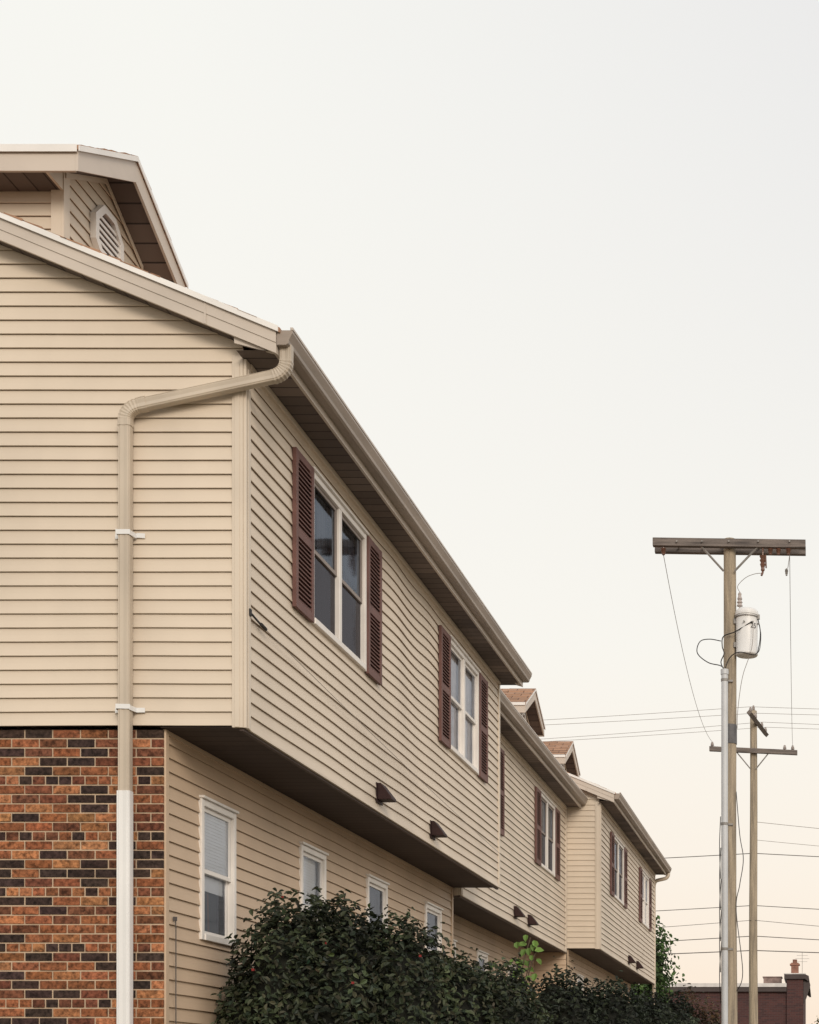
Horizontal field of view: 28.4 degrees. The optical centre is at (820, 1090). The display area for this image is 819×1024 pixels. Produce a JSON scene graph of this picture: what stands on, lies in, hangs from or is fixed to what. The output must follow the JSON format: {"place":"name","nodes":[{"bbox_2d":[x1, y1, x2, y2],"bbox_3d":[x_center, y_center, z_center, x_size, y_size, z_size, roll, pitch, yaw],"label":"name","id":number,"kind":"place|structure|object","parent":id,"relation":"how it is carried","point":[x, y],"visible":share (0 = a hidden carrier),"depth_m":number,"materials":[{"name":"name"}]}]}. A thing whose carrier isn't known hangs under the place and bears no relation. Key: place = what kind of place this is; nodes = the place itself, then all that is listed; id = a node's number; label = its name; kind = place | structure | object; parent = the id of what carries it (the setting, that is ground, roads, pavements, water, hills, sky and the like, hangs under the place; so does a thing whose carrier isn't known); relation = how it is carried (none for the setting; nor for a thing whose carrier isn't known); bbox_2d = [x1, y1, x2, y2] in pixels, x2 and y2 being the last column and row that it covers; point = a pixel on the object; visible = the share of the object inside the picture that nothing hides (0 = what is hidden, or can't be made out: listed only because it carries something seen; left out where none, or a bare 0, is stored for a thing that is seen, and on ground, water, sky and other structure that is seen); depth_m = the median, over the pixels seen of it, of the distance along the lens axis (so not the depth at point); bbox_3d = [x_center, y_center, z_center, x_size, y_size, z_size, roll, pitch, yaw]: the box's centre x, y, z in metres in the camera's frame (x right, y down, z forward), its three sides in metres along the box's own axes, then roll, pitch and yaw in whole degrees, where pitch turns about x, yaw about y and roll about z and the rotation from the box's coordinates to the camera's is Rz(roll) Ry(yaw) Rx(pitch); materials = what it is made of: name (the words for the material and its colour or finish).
{"place":"outdoors","nodes":[
{"label":"outdoors","id":0,"kind":"place"},
{"bbox_2d":[0,144,531,1023],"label":"row house","id":1,"kind":"structure","parent":0,"point":[224,552],"depth_m":11.04,"materials":[{"name":"plastic"}]},
{"bbox_2d":[190,795,238,946],"bbox_3d":[-4.824,-1.723,12.015,0.152,1.112,0.710,0,0,0],"label":"window","id":2,"kind":"structure","parent":1,"relation":"in","point":[213,883],"depth_m":12.11,"materials":[{"name":"white plastic"}]},
{"bbox_2d":[292,841,328,911],"bbox_3d":[-4.804,-1.728,14.260,0.112,1.122,0.720,0,0,0],"label":"window","id":3,"kind":"structure","parent":1,"relation":"in","point":[316,857],"depth_m":14.34,"materials":[{"name":"white plastic"}]},
{"bbox_2d":[270,466,368,671],"bbox_3d":[-4.317,-4.465,13.140,0.352,1.350,1.580,0,0,0],"label":"window","id":4,"kind":"structure","parent":1,"relation":"in","point":[340,612],"depth_m":13.13,"materials":[{"name":"white plastic"}]},
{"bbox_2d":[337,874,389,938],"bbox_3d":[-4.924,-1.714,16.315,0.352,1.195,0.830,0,0,0],"label":"window","id":5,"kind":"structure","parent":1,"relation":"in","point":[373,883],"depth_m":16.52,"materials":[{"name":"white plastic"}]},
{"bbox_2d":[401,901,443,959],"bbox_3d":[-4.924,-1.716,18.675,0.352,1.199,0.850,0,0,0],"label":"window","id":6,"kind":"structure","parent":1,"relation":"in","point":[430,909],"depth_m":18.89,"materials":[{"name":"white plastic"}]},
{"bbox_2d":[447,635,480,774],"bbox_3d":[-4.202,-4.476,17.710,0.122,1.272,1.480,0,0,0],"label":"window","id":7,"kind":"structure","parent":1,"relation":"in","point":[464,672],"depth_m":17.70,"materials":[{"name":"white plastic"}]},
{"bbox_2d":[0,653,587,998],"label":"row house","id":8,"kind":"structure","parent":0,"point":[540,791],"depth_m":24.00,"materials":[{"name":"plastic"}]},
{"bbox_2d":[453,939,457,957],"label":"window","id":9,"kind":"structure","parent":8,"relation":"in","point":[454,941],"depth_m":21.85,"materials":[{"name":"white plastic"}]},
{"bbox_2d":[473,950,488,970],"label":"window","id":10,"kind":"structure","parent":8,"relation":"in","point":[484,957],"depth_m":23.76,"materials":[{"name":"white plastic"}]},
{"bbox_2d":[521,790,556,876],"bbox_3d":[-4.824,-4.365,25.920,0.352,1.330,1.500,0,0,0],"label":"window","id":11,"kind":"structure","parent":8,"relation":"in","point":[547,844],"depth_m":25.88,"materials":[{"name":"white plastic"}]},
{"bbox_2d":[0,0,818,1023],"label":"sky","id":12,"kind":"structure","parent":0,"point":[556,261],"materials":[{"name":"white"}]},
{"bbox_2d":[501,688,671,1004],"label":"row house","id":13,"kind":"structure","parent":0,"point":[617,862],"depth_m":29.47,"materials":[{"name":"plastic"}]},
{"bbox_2d":[576,974,583,989],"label":"window","id":14,"kind":"structure","parent":13,"relation":"in","point":[578,980],"depth_m":29.37,"materials":[{"name":"white plastic"}]},
{"bbox_2d":[603,834,624,905],"bbox_3d":[-4.204,-4.400,30.385,0.352,1.300,1.630,0,0,0],"label":"window","id":15,"kind":"structure","parent":13,"relation":"in","point":[619,847],"depth_m":30.69,"materials":[{"name":"white plastic"}]},
{"bbox_2d":[642,869,649,928],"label":"window","id":16,"kind":"structure","parent":13,"relation":"in","point":[646,878],"depth_m":34.99,"materials":[{"name":"white plastic"}]},
{"bbox_2d":[663,955,810,1023],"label":"brick building","id":17,"kind":"structure","parent":0,"point":[779,1002],"depth_m":60.00,"materials":[{"name":"brick"}]},
{"label":"ground","id":18,"kind":"structure","parent":0,"visible":0},
{"bbox_2d":[211,886,557,1023],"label":"shrub","id":19,"kind":"object","parent":18,"relation":"on","point":[316,963],"visible":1,"depth_m":12.08,"materials":[{"name":"green plant"}]},
{"bbox_2d":[492,935,543,989],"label":"young shoots","id":20,"kind":"object","parent":18,"relation":"on","point":[522,952],"visible":0.4,"depth_m":14.60,"materials":[{"name":"green plant"}]},
{"bbox_2d":[529,956,699,1023],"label":"shrub","id":21,"kind":"object","parent":18,"relation":"on","point":[568,1004],"visible":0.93,"depth_m":19.76,"materials":[{"name":"green plant"}]},
{"bbox_2d":[631,915,684,1006],"bbox_3d":[-4.831,-1.658,40.244,2.749,6.346,2.468,0,0,0],"label":"tree","id":22,"kind":"object","parent":18,"relation":"on","point":[663,980],"visible":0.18,"depth_m":39.80,"materials":[{"name":"green plant"}]},
{"bbox_2d":[677,980,720,1023],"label":"shrub","id":23,"kind":"object","parent":18,"relation":"on","point":[703,1016],"visible":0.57,"depth_m":26.08,"materials":[{"name":"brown plant"}]},
{"bbox_2d":[653,537,805,1023],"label":"utility pole","id":24,"kind":"object","parent":18,"relation":"on","point":[741,624],"visible":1,"depth_m":24.26,"materials":[{"name":"brown wood"}]},
{"bbox_2d":[709,705,796,1023],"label":"utility pole","id":25,"kind":"object","parent":18,"relation":"on","point":[753,750],"visible":1,"depth_m":41.90,"materials":[{"name":"brown wood"}]},
{"bbox_2d":[548,707,809,719],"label":"power line","id":26,"kind":"object","parent":25,"relation":"attached to","point":[669,712],"visible":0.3,"depth_m":40.90,"materials":[{"name":"metal"}]},
{"bbox_2d":[550,713,808,724],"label":"power line","id":27,"kind":"object","parent":25,"relation":"attached to","point":[681,717],"visible":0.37,"depth_m":41.60,"materials":[{"name":"metal"}]},
{"bbox_2d":[547,722,818,738],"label":"power line","id":28,"kind":"object","parent":25,"relation":"attached to","point":[674,729],"visible":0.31,"depth_m":42.60,"materials":[{"name":"metal"}]},
{"bbox_2d":[560,727,808,740],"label":"power line","id":29,"kind":"object","parent":25,"relation":"attached to","point":[678,733],"visible":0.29,"depth_m":43.20,"materials":[{"name":"metal"}]},
{"bbox_2d":[663,556,710,739],"bbox_3d":[-2.760,-9.036,33.035,0.009,1.217,17.598,0,0,-2],"label":"power line","id":30,"kind":"object","parent":25,"relation":"attached to","point":[681,645],"visible":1,"depth_m":28.54,"materials":[{"name":"metal"}]},
{"bbox_2d":[658,905,818,910],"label":"power line","id":31,"kind":"object","parent":25,"relation":"attached to","point":[737,906],"visible":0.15,"depth_m":42.10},
{"bbox_2d":[669,920,813,926],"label":"power line","id":32,"kind":"object","parent":25,"relation":"attached to","point":[746,920],"visible":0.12,"depth_m":41.90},
{"bbox_2d":[668,950,818,953],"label":"power line","id":33,"kind":"object","parent":25,"relation":"attached to","point":[746,950],"visible":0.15,"depth_m":42.10,"materials":[{"name":"black rubber"}]},
{"bbox_2d":[669,853,818,857],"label":"power line","id":34,"kind":"object","parent":25,"relation":"attached to","point":[744,853],"visible":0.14,"depth_m":42.10,"materials":[{"name":"black rubber"}]},
{"bbox_2d":[673,936,818,940],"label":"power line","id":35,"kind":"object","parent":25,"relation":"attached to","point":[748,936],"visible":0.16,"depth_m":42.10,"materials":[{"name":"black rubber"}]},
{"bbox_2d":[759,822,818,828],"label":"power line","id":36,"kind":"object","parent":25,"relation":"attached to","point":[787,825],"visible":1,"depth_m":41.99,"materials":[{"name":"metal"}]},
{"bbox_2d":[789,559,792,744],"bbox_3d":[-0.639,-8.944,33.035,0.009,1.202,17.594,0,0,-1],"label":"power line","id":37,"kind":"object","parent":25,"relation":"attached to","point":[790,645],"visible":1,"depth_m":28.10,"materials":[{"name":"metal"}]}
]}

